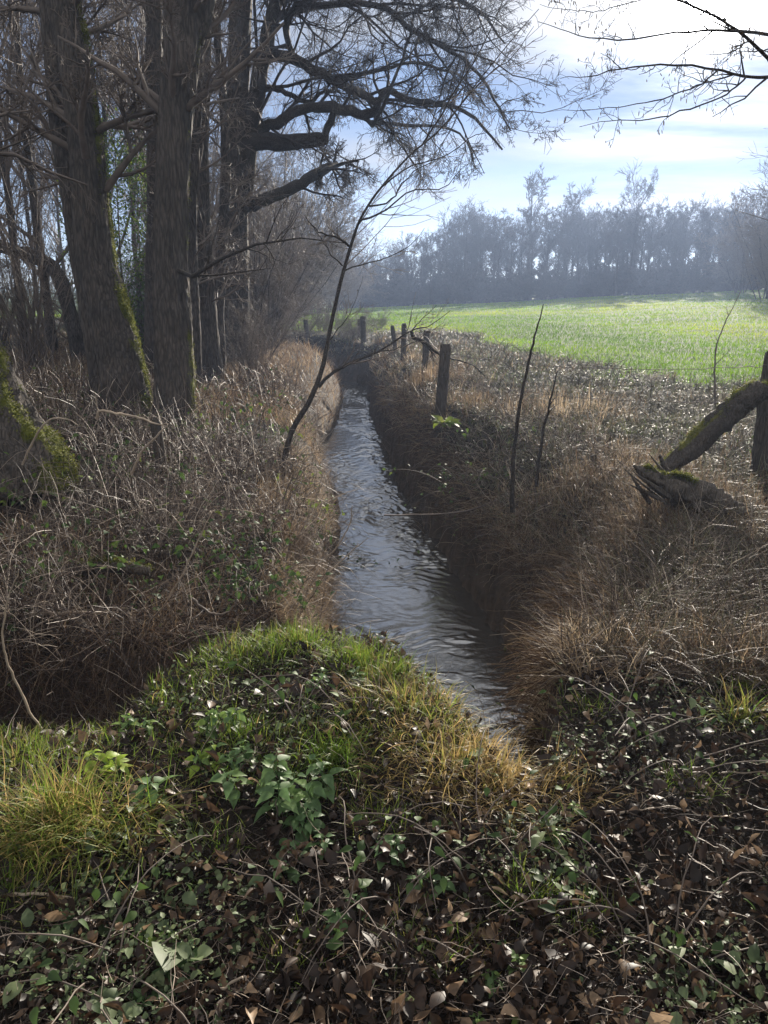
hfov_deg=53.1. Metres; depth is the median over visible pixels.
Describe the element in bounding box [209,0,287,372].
young tree
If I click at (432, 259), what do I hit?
bare tree
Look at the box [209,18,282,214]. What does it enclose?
wood tree
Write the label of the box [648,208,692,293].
bare tree
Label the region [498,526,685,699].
dry grass clump
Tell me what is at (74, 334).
young tree
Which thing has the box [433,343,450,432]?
fence post
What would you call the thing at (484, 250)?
bare tree
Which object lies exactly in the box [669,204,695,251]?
bare tree
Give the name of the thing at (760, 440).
fence post
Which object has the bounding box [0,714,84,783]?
grass tussock
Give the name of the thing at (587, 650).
dry grass clump
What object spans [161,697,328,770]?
grass tussock
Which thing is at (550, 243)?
bare tree
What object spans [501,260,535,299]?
bare shrub
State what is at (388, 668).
grass tussock
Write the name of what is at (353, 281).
bank shrub
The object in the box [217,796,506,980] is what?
bramble
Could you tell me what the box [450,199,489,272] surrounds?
bare tree
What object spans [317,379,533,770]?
water
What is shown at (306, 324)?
fence post
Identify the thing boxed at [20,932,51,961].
heart leaf plant
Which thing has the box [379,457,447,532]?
dry grass clump
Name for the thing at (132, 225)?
wood tree
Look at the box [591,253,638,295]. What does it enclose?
bare shrub
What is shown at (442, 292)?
bare shrub
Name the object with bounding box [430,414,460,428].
dock plant
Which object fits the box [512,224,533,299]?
bare tree
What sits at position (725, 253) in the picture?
thicket shrub
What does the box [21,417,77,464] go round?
stick
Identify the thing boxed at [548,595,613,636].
twig
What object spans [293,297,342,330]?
bank shrub
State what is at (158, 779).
nettle plant
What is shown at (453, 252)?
bare tree
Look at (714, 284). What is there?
bare shrub
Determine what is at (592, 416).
rough grass
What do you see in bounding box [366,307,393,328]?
bank shrub
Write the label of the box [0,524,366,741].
ditch stems
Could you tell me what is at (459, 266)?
bare shrub
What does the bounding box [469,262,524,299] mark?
bare shrub
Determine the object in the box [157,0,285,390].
young tree
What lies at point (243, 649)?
grass tussock
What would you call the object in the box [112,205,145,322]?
bank shrub
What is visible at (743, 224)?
bare tree
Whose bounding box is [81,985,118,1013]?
heart leaf plant
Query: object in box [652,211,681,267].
bare tree
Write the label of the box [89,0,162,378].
young tree
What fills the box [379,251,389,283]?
bare tree
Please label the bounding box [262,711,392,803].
grass tussock
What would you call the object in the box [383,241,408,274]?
bare tree
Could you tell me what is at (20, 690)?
twig
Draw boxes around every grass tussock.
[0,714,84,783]
[0,723,218,914]
[0,851,81,932]
[90,658,248,733]
[129,814,264,893]
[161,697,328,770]
[163,620,304,679]
[230,612,358,677]
[242,898,348,991]
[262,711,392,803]
[293,627,432,680]
[300,649,509,775]
[311,700,592,854]
[328,786,421,858]
[333,644,441,699]
[353,885,513,995]
[401,719,643,866]
[471,848,579,925]
[498,878,639,952]
[529,680,636,778]
[641,751,745,817]
[682,670,767,741]
[711,665,767,697]
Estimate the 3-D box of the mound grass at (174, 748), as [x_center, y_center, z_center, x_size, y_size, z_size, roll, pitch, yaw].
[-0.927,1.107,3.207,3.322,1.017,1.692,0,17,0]
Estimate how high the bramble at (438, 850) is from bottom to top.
0.248 m
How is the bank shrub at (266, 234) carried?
on the ground at (484, 594)
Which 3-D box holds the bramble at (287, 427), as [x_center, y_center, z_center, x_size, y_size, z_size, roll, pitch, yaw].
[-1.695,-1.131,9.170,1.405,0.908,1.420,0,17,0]
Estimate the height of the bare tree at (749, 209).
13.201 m
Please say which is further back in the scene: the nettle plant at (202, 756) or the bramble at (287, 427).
the bramble at (287, 427)
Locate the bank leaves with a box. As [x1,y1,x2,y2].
[0,361,337,686]
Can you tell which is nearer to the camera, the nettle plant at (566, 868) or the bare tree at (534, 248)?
the nettle plant at (566, 868)
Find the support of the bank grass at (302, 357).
on the ground at (484, 594)
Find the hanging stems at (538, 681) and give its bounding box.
[368,376,634,769]
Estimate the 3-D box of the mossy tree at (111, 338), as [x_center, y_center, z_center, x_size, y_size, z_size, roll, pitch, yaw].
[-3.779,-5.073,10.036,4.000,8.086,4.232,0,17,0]
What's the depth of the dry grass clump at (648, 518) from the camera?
5.61 m
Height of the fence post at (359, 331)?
1.021 m
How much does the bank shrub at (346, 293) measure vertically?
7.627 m
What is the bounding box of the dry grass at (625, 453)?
[322,328,767,731]
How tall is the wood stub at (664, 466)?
0.254 m
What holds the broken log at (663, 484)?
on the ground at (484, 594)
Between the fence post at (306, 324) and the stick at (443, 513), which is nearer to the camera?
the stick at (443, 513)
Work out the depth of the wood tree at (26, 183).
17.86 m
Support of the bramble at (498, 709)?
on the ground at (484, 594)
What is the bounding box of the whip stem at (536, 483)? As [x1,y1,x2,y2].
[527,371,557,486]
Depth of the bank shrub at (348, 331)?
24.24 m
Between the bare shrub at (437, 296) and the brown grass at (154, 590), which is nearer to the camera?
the brown grass at (154, 590)
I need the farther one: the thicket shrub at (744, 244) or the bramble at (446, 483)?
the thicket shrub at (744, 244)
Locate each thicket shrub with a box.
[694,203,763,292]
[713,189,767,298]
[739,184,767,275]
[740,221,767,284]
[740,223,767,293]
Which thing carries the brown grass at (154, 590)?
on the ground at (484, 594)
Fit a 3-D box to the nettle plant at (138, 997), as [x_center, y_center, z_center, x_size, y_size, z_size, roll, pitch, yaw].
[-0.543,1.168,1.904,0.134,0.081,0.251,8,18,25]
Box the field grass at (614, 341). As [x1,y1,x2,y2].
[284,290,767,387]
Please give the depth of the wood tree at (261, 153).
26.73 m
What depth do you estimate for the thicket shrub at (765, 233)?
50.01 m
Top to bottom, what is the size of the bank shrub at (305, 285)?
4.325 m
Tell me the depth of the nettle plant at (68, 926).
2.18 m
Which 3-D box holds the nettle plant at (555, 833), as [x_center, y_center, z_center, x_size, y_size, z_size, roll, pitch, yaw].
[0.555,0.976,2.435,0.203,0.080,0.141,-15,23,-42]
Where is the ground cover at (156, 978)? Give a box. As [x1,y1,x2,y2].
[0,422,767,1023]
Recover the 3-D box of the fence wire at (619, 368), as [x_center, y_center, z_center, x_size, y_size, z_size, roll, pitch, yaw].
[2.105,-1.652,8.345,0.035,0.250,4.313,-12,21,-35]
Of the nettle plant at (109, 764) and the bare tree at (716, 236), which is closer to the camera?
the nettle plant at (109, 764)
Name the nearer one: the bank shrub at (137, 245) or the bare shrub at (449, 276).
the bank shrub at (137, 245)
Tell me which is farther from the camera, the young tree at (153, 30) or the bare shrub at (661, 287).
the bare shrub at (661, 287)
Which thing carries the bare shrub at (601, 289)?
on the ground at (484, 594)
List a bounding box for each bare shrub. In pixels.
[344,269,385,307]
[354,260,388,306]
[356,259,407,306]
[359,265,415,306]
[378,274,436,305]
[399,260,440,304]
[408,274,446,304]
[413,273,451,303]
[417,260,471,303]
[432,253,492,303]
[432,260,470,302]
[445,264,494,303]
[457,262,503,302]
[463,265,518,302]
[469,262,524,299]
[488,272,534,300]
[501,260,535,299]
[503,265,538,299]
[505,255,561,300]
[518,262,555,299]
[528,263,573,299]
[534,263,574,297]
[552,266,610,297]
[572,264,612,292]
[575,266,621,296]
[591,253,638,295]
[614,257,679,294]
[617,260,656,294]
[618,246,653,292]
[622,258,698,294]
[634,258,707,293]
[663,241,706,292]
[687,266,738,291]
[690,256,729,291]
[700,262,758,290]
[701,247,743,290]
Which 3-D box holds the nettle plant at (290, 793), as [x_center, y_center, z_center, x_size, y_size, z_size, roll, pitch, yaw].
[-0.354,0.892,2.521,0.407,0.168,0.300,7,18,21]
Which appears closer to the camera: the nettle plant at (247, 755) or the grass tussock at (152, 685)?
the nettle plant at (247, 755)
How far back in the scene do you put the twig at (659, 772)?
2.67 m
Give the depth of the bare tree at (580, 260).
116.27 m
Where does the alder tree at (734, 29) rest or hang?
on the ground at (484, 594)
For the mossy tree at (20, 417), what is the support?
on the ground at (484, 594)
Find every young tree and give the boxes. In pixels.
[0,194,85,361]
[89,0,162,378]
[142,0,263,384]
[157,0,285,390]
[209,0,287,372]
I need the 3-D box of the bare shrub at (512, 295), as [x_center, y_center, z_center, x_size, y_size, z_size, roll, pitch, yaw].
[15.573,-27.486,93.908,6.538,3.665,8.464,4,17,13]
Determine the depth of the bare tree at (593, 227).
92.82 m
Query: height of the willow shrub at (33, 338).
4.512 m
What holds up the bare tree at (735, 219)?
on the ground at (484, 594)
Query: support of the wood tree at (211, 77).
on the ground at (484, 594)
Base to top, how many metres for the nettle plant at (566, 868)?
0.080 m
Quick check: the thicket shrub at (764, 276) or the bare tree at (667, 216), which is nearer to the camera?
the thicket shrub at (764, 276)
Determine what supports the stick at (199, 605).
hanging from the ditch stems at (91, 628)
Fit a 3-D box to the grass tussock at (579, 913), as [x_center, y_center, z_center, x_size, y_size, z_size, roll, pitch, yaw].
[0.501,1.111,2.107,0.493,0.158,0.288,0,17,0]
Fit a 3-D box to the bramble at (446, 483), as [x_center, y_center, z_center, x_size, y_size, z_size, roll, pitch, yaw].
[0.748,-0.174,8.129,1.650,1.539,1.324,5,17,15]
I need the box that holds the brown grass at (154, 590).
[0,328,344,725]
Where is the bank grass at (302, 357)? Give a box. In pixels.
[7,332,346,484]
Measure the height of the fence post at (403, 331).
1.161 m
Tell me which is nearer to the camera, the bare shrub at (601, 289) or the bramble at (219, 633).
the bramble at (219, 633)
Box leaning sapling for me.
[277,0,557,475]
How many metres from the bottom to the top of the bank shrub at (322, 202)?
7.052 m
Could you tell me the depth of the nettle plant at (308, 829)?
2.39 m
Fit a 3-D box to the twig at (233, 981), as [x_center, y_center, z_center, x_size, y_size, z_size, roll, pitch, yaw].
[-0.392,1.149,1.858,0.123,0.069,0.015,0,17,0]
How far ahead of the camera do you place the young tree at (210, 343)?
12.82 m
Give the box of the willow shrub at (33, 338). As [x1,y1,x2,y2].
[0,131,141,373]
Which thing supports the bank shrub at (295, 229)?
on the ground at (484, 594)
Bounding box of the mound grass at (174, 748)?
[0,620,616,848]
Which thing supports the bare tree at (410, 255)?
on the ground at (484, 594)
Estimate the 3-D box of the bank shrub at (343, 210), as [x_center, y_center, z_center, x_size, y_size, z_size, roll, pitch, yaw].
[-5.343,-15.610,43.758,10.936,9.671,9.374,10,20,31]
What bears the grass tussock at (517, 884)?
on the ground at (484, 594)
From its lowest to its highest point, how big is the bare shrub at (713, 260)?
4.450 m
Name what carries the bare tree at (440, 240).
on the ground at (484, 594)
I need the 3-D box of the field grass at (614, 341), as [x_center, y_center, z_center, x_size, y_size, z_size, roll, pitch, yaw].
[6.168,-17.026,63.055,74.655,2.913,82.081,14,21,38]
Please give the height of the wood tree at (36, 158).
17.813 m
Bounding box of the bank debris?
[369,346,767,758]
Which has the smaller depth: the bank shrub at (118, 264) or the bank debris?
the bank debris
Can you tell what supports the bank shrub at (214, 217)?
on the ground at (484, 594)
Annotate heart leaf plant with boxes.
[2,973,45,1005]
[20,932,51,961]
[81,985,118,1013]
[176,943,212,971]
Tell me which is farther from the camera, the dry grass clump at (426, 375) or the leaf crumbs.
the dry grass clump at (426, 375)
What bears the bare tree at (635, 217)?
on the ground at (484, 594)
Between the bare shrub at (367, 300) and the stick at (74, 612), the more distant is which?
the bare shrub at (367, 300)
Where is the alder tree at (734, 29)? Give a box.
[538,0,767,146]
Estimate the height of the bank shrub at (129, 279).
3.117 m
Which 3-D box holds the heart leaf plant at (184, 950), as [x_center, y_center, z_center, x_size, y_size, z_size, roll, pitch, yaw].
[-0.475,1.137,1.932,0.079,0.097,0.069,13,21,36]
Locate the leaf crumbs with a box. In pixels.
[0,559,767,1023]
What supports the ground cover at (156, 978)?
on the ground at (484, 594)
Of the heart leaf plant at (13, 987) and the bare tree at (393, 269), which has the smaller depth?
the heart leaf plant at (13, 987)
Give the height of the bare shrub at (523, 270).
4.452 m
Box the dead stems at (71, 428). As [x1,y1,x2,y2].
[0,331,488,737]
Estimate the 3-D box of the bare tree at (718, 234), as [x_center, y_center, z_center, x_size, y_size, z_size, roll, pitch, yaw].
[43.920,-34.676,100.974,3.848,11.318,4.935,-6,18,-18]
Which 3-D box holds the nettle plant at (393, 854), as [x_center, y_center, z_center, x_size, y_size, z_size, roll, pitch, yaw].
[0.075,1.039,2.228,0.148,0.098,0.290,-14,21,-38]
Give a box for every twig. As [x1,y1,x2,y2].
[1,569,41,728]
[14,892,93,900]
[198,975,246,997]
[268,799,278,824]
[305,538,367,601]
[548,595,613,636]
[573,791,744,818]
[630,638,649,669]
[656,770,765,774]
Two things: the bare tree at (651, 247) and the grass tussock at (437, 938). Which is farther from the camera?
the bare tree at (651, 247)
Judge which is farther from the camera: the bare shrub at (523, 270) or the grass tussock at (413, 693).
the bare shrub at (523, 270)
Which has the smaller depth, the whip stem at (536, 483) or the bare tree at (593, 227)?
the whip stem at (536, 483)
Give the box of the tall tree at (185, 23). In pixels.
[50,0,364,431]
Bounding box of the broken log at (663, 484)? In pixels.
[623,453,758,524]
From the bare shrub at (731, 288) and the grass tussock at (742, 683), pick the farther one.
the bare shrub at (731, 288)
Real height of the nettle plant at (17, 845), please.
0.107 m
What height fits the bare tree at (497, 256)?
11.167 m
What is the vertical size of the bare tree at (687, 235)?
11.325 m
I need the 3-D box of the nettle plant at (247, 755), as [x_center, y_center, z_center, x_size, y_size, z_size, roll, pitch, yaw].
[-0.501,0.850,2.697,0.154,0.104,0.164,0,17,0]
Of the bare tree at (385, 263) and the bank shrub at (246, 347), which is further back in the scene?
the bare tree at (385, 263)
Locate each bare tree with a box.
[351,249,372,306]
[365,247,384,272]
[370,252,385,278]
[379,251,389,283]
[380,243,406,305]
[380,248,402,283]
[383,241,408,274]
[391,231,420,304]
[408,229,443,304]
[414,232,437,282]
[423,226,442,304]
[428,232,446,272]
[432,226,448,270]
[435,203,459,267]
[438,223,460,303]
[440,198,493,277]
[442,200,471,275]
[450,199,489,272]
[459,212,494,270]
[459,216,483,300]
[469,219,495,271]
[478,205,520,278]
[479,208,515,300]
[492,226,522,293]
[498,220,519,273]
[507,208,528,269]
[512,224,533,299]
[515,164,560,299]
[519,220,544,267]
[522,222,545,299]
[533,212,564,266]
[536,203,558,298]
[545,216,571,297]
[552,176,596,275]
[553,208,581,297]
[555,202,602,283]
[557,211,584,270]
[568,217,595,279]
[570,205,607,276]
[574,212,618,296]
[581,203,608,266]
[593,204,620,269]
[597,203,630,295]
[603,201,631,295]
[603,214,645,294]
[612,159,658,295]
[618,214,642,295]
[623,205,651,267]
[625,210,662,294]
[635,223,655,268]
[643,195,678,294]
[648,196,683,289]
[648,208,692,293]
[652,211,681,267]
[652,211,691,271]
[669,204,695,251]
[676,195,710,292]
[679,214,694,264]
[684,201,721,292]
[688,199,720,292]
[689,205,717,264]
[690,213,710,291]
[697,196,729,266]
[703,203,738,260]
[710,207,730,261]
[712,198,741,272]
[725,198,747,290]
[725,210,749,261]
[731,47,767,236]
[737,194,756,240]
[740,182,767,289]
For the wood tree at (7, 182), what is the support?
on the ground at (484, 594)
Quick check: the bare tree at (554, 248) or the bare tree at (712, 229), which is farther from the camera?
the bare tree at (554, 248)
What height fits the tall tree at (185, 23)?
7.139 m
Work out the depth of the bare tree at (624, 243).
101.84 m
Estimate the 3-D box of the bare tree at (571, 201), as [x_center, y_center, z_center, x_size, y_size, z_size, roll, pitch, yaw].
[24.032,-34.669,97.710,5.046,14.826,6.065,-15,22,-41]
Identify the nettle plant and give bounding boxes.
[0,788,48,856]
[47,861,131,933]
[83,749,133,791]
[110,713,163,737]
[126,930,176,957]
[128,938,200,1010]
[129,775,183,811]
[185,740,227,779]
[193,706,246,740]
[209,751,350,824]
[217,739,260,772]
[269,833,333,880]
[280,798,328,842]
[303,666,364,698]
[322,892,369,949]
[369,834,455,899]
[459,949,532,1023]
[531,801,587,851]
[562,856,644,908]
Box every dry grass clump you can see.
[252,504,363,633]
[379,357,504,453]
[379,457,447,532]
[398,387,590,499]
[466,385,644,424]
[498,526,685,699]
[498,607,686,775]
[516,471,733,594]
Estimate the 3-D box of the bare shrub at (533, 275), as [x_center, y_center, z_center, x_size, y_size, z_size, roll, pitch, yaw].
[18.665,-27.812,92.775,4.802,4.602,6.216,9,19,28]
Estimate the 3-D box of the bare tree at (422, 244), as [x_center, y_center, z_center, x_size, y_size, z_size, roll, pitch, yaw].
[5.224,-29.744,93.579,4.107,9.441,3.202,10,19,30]
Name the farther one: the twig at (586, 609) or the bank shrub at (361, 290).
the bank shrub at (361, 290)
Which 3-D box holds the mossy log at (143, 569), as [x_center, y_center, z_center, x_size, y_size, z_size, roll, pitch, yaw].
[-1.856,0.361,4.914,0.788,0.202,0.129,0,17,0]
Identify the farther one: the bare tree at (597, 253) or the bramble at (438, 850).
the bare tree at (597, 253)
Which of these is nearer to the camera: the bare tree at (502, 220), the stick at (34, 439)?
the stick at (34, 439)
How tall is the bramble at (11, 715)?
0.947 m
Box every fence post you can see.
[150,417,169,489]
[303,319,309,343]
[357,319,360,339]
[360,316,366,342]
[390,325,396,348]
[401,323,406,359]
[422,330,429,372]
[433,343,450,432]
[749,351,767,476]
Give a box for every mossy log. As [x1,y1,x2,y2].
[33,554,152,580]
[654,377,767,470]
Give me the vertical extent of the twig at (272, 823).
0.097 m
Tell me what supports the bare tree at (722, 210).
on the ground at (484, 594)
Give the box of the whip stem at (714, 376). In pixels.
[711,291,740,408]
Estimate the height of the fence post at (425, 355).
1.156 m
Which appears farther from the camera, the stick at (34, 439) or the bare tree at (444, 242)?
the bare tree at (444, 242)
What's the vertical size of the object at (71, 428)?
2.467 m
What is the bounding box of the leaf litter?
[0,424,767,1023]
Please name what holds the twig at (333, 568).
on the ground at (484, 594)
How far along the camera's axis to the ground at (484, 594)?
2.80 m
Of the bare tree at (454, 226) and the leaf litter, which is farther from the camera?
the bare tree at (454, 226)
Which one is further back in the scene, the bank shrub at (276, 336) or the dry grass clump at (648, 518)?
the bank shrub at (276, 336)
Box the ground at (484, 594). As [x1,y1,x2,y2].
[0,288,767,1023]
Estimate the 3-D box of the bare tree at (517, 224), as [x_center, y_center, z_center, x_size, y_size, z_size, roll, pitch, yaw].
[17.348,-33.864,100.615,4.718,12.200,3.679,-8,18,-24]
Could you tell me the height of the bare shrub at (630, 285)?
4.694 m
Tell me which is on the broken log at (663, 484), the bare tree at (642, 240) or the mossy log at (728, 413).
the mossy log at (728, 413)
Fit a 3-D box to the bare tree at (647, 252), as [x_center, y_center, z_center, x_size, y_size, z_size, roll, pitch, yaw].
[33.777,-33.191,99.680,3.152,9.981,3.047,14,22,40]
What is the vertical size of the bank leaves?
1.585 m
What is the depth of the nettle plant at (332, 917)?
2.06 m
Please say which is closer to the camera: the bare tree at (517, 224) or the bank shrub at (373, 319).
the bank shrub at (373, 319)
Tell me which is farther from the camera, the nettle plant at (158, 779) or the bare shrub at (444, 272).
the bare shrub at (444, 272)
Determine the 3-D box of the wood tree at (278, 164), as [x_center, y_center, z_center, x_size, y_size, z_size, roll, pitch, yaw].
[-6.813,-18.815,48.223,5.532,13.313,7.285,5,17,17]
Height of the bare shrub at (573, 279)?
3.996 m
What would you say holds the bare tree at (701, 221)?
on the ground at (484, 594)
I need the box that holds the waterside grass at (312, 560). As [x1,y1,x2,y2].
[235,386,354,633]
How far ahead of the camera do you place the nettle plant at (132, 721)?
2.87 m
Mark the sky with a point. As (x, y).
(695, 154)
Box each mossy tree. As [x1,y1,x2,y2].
[0,0,248,427]
[0,10,97,502]
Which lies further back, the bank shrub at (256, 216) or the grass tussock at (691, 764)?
the bank shrub at (256, 216)
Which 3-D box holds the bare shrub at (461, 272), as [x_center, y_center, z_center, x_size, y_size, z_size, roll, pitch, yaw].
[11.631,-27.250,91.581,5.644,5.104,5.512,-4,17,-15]
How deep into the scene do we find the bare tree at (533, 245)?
91.42 m
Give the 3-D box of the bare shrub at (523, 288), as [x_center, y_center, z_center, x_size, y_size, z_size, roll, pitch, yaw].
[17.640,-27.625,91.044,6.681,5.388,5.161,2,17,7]
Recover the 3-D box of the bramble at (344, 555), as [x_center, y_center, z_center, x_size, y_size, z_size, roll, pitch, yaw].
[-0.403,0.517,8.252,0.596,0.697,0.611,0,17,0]
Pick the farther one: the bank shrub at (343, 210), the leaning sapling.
the bank shrub at (343, 210)
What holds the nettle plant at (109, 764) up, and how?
on the ground at (484, 594)
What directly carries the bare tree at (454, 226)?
on the ground at (484, 594)
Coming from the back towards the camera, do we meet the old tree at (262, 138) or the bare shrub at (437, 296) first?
the bare shrub at (437, 296)
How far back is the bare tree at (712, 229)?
87.69 m
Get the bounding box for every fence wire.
[450,354,762,369]
[451,378,722,402]
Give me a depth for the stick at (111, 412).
6.23 m
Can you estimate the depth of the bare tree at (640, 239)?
102.05 m
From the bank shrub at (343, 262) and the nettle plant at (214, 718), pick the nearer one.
the nettle plant at (214, 718)
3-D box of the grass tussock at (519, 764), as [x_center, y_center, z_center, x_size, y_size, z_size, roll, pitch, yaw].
[0.442,1.192,2.655,0.713,0.849,0.672,-11,20,-33]
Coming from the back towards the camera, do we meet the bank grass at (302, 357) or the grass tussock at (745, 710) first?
the bank grass at (302, 357)
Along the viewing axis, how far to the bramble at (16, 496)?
6.06 m
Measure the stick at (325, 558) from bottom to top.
0.605 m
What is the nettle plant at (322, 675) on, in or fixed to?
on the ground at (484, 594)
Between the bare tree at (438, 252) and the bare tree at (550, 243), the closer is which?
the bare tree at (550, 243)
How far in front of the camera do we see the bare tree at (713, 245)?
100.36 m
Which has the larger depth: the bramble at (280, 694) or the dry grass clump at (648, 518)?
the dry grass clump at (648, 518)
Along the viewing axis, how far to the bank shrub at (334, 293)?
56.34 m
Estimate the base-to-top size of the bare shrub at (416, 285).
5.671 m
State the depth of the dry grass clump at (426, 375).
13.22 m
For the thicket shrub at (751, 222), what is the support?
on the ground at (484, 594)
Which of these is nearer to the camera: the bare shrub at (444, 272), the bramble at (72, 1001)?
the bramble at (72, 1001)
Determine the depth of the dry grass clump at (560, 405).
9.83 m
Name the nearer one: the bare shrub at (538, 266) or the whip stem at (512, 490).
the whip stem at (512, 490)
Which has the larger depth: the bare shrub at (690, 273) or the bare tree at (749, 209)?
the bare tree at (749, 209)
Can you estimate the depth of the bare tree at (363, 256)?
96.88 m
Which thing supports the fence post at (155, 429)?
on the ground at (484, 594)
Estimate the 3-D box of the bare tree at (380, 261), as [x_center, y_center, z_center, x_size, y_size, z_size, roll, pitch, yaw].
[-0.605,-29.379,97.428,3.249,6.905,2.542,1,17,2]
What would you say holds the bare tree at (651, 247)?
on the ground at (484, 594)
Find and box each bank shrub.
[0,235,60,344]
[39,242,123,339]
[59,223,144,331]
[75,241,214,345]
[112,120,329,328]
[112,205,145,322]
[124,135,318,326]
[137,202,256,328]
[144,150,370,319]
[209,122,348,329]
[210,160,325,343]
[217,153,379,308]
[218,295,274,376]
[231,282,317,361]
[249,231,320,345]
[254,156,388,313]
[262,208,359,326]
[267,185,386,313]
[276,293,337,336]
[278,198,368,310]
[287,239,325,318]
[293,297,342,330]
[311,221,397,311]
[315,303,356,334]
[327,236,372,309]
[330,248,366,310]
[333,315,369,341]
[336,302,378,335]
[343,259,384,308]
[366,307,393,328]
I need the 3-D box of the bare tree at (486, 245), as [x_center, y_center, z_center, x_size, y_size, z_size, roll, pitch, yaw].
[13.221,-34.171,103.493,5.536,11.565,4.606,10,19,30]
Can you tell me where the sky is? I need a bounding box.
[0,0,767,287]
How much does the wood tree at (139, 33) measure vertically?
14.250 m
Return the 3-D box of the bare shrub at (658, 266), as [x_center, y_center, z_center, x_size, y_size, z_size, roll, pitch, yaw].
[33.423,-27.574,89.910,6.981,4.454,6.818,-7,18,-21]
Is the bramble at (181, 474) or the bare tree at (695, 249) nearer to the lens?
the bramble at (181, 474)
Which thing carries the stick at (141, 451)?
on the ground at (484, 594)
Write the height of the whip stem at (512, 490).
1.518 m
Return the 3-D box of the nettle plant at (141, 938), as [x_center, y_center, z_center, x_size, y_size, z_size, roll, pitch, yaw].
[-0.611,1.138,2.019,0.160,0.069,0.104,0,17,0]
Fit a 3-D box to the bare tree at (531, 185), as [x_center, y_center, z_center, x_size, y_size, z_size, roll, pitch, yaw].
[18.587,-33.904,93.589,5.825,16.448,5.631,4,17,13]
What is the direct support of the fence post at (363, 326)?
on the ground at (484, 594)
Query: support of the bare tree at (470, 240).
on the ground at (484, 594)
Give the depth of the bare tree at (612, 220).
93.81 m
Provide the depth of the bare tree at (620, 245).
90.12 m
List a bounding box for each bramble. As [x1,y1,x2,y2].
[0,452,106,526]
[0,636,48,733]
[0,830,211,1023]
[69,470,274,569]
[97,621,221,725]
[125,403,270,446]
[176,529,358,629]
[197,380,288,456]
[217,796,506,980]
[225,635,395,757]
[244,464,344,531]
[325,533,362,569]
[345,729,586,933]
[374,423,538,563]
[440,574,620,744]
[496,805,767,1009]
[538,646,767,787]
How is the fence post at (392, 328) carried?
on the ground at (484, 594)
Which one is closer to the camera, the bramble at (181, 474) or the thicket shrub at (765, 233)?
the bramble at (181, 474)
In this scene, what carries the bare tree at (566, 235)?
on the ground at (484, 594)
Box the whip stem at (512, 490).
[508,304,543,512]
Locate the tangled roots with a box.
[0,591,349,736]
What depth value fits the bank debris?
4.62 m
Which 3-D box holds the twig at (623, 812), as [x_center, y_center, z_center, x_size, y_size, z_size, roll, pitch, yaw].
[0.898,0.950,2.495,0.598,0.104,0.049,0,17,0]
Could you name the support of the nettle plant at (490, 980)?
on the ground at (484, 594)
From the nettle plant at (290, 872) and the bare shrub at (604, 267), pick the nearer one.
the nettle plant at (290, 872)
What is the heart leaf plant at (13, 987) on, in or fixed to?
on the ground at (484, 594)
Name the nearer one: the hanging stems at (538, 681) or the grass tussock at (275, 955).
the grass tussock at (275, 955)
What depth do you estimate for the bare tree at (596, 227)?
100.33 m
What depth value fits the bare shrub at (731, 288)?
89.45 m
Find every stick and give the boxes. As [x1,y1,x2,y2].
[0,537,70,558]
[0,610,117,619]
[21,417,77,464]
[93,392,167,425]
[127,512,210,619]
[130,424,167,474]
[192,592,237,614]
[301,505,353,573]
[384,469,555,515]
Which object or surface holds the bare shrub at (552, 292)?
on the ground at (484, 594)
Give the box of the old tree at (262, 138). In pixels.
[96,0,626,363]
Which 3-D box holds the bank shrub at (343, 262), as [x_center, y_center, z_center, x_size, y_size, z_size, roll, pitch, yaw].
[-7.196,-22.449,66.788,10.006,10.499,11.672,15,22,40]
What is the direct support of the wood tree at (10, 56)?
on the ground at (484, 594)
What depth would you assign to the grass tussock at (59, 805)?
2.33 m
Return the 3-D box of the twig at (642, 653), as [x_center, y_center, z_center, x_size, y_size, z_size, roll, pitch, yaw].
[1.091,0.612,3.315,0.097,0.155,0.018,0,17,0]
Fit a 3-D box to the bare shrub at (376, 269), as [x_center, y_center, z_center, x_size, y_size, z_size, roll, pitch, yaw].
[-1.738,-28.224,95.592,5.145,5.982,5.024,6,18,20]
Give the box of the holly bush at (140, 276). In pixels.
[54,102,146,353]
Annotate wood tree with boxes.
[0,0,111,283]
[0,0,132,329]
[0,0,143,370]
[0,0,145,344]
[0,0,262,353]
[0,1,94,324]
[0,32,65,270]
[13,0,162,255]
[26,0,227,225]
[83,0,339,242]
[94,1,225,327]
[99,3,279,216]
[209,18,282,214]
[256,98,324,237]
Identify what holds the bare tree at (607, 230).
on the ground at (484, 594)
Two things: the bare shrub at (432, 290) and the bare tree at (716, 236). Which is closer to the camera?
the bare shrub at (432, 290)
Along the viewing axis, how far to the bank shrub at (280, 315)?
19.82 m
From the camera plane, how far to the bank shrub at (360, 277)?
50.80 m
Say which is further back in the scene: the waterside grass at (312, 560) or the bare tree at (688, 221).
the bare tree at (688, 221)
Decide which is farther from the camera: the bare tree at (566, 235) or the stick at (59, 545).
the bare tree at (566, 235)
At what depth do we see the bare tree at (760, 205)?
90.23 m
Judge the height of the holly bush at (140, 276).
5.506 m
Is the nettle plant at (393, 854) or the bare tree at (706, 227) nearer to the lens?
the nettle plant at (393, 854)
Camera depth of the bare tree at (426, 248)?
106.51 m
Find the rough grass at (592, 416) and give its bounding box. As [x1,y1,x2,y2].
[330,335,767,554]
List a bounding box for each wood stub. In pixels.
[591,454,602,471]
[658,454,670,471]
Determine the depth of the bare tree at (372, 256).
98.36 m

